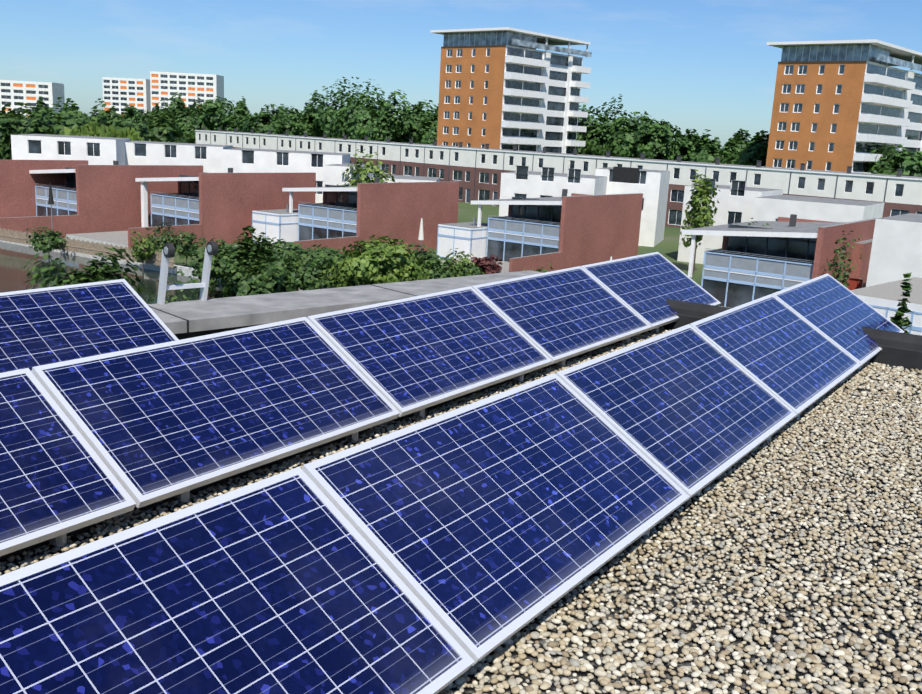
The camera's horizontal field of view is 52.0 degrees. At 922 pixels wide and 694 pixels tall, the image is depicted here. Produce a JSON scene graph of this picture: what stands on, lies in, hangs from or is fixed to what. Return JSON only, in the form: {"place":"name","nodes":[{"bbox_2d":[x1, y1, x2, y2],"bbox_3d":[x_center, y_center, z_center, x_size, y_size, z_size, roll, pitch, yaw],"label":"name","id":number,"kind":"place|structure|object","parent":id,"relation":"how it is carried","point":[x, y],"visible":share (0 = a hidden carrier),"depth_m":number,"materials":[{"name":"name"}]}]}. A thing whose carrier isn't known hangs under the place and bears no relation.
{"place":"outdoors","nodes":[
{"label":"outdoors","id":0,"kind":"place"},
{"bbox_2d":[0,228,302,303],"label":"quay water","id":1,"kind":"structure","parent":0,"point":[16,252],"depth_m":67.86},
{"bbox_2d":[4,116,702,286],"bbox_3d":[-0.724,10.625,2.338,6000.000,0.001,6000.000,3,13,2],"label":"ground","id":2,"kind":"structure","parent":0,"point":[667,247],"depth_m":101.56,"materials":[{"name":"green plant"}]},
{"bbox_2d":[0,71,223,119],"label":"flats","id":3,"kind":"structure","parent":2,"relation":"on","point":[140,94],"depth_m":496.02,"materials":[{"name":"paint"}]},
{"bbox_2d":[48,183,611,262],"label":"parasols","id":4,"kind":"object","parent":2,"relation":"on","point":[420,236],"visible":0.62,"depth_m":69.91,"materials":[{"name":"white fabric"}]},
{"bbox_2d":[0,160,875,307],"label":"houses","id":5,"kind":"structure","parent":2,"relation":"on","point":[115,203],"depth_m":82.49,"materials":[{"name":"brick"}]},
{"bbox_2d":[612,167,639,182],"bbox_3d":[10.475,-10.940,60.096,1.600,0.950,0.450,11,15,32],"label":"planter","id":6,"kind":"object","parent":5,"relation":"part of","point":[626,174],"visible":1,"depth_m":59.87,"materials":[{"name":"grey"}]},
{"bbox_2d":[11,134,883,263],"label":"buildings","id":7,"kind":"structure","parent":2,"relation":"on","point":[739,201],"depth_m":96.92,"materials":[{"name":"paint"}]},
{"bbox_2d":[48,117,846,298],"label":"trunks","id":8,"kind":"object","parent":2,"relation":"on","point":[580,153],"visible":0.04,"depth_m":70.70,"materials":[{"name":"brown wood"}]},
{"bbox_2d":[59,119,719,288],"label":"trees","id":9,"kind":"object","parent":8,"relation":"on","point":[391,263],"visible":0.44,"depth_m":60.09,"materials":[{"name":"green plant"}]},
{"bbox_2d":[0,77,921,176],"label":"trees","id":10,"kind":"object","parent":8,"relation":"attached to","point":[632,137],"visible":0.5,"depth_m":218.62,"materials":[{"name":"green plant"}]},
{"bbox_2d":[0,98,912,333],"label":"shrubs","id":11,"kind":"object","parent":2,"relation":"on","point":[272,270],"depth_m":58.09,"materials":[{"name":"green plant"}]},
{"bbox_2d":[0,270,921,693],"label":"flat roof","id":12,"kind":"structure","parent":2,"relation":"on","point":[186,320],"depth_m":4.07,"materials":[{"name":"concrete"},{"name":"gravel"},{"name":"solar panel glass"}]},
{"bbox_2d":[157,241,217,304],"bbox_3d":[-2.191,0.461,7.170,0.378,2.590,0.757,-9,17,-42],"label":"ladder","id":13,"kind":"object","parent":12,"relation":"attached to","point":[168,249],"visible":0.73,"depth_m":6.74,"materials":[{"name":"silver metal"}]},
{"bbox_2d":[0,252,903,693],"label":"panels","id":14,"kind":"object","parent":12,"relation":"on","point":[436,554],"visible":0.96,"depth_m":3.80,"materials":[{"name":"blue glass"}]},
{"bbox_2d":[0,327,921,642],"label":"pebbles","id":15,"kind":"object","parent":12,"relation":"on","point":[834,401],"visible":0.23,"depth_m":4.03,"materials":[{"name":"beige gravel"}]},
{"bbox_2d":[439,611,921,693],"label":"pebbles","id":16,"kind":"object","parent":12,"relation":"on","point":[759,678],"visible":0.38,"depth_m":2.97,"materials":[{"name":"beige gravel"}]},
{"bbox_2d":[666,299,921,350],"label":"planters","id":17,"kind":"object","parent":12,"relation":"on","point":[897,339],"depth_m":7.50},
{"bbox_2d":[195,126,921,227],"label":"terrace","id":18,"kind":"structure","parent":2,"relation":"on","point":[475,172],"depth_m":138.17,"materials":[{"name":"paint"}]},
{"bbox_2d":[766,39,921,173],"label":"tower","id":19,"kind":"structure","parent":2,"relation":"on","point":[840,105],"depth_m":152.36,"materials":[{"name":"brick"}]},
{"bbox_2d":[0,0,921,147],"label":"sky","id":20,"kind":"structure","parent":0,"point":[699,65],"materials":[{"name":"blue"}]},
{"bbox_2d":[430,27,591,153],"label":"tower","id":21,"kind":"structure","parent":0,"point":[507,88],"depth_m":183.81,"materials":[{"name":"brick"}]},
{"bbox_2d":[848,213,921,335],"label":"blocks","id":22,"kind":"structure","parent":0,"point":[891,252],"depth_m":55.70,"materials":[{"name":"paint"}]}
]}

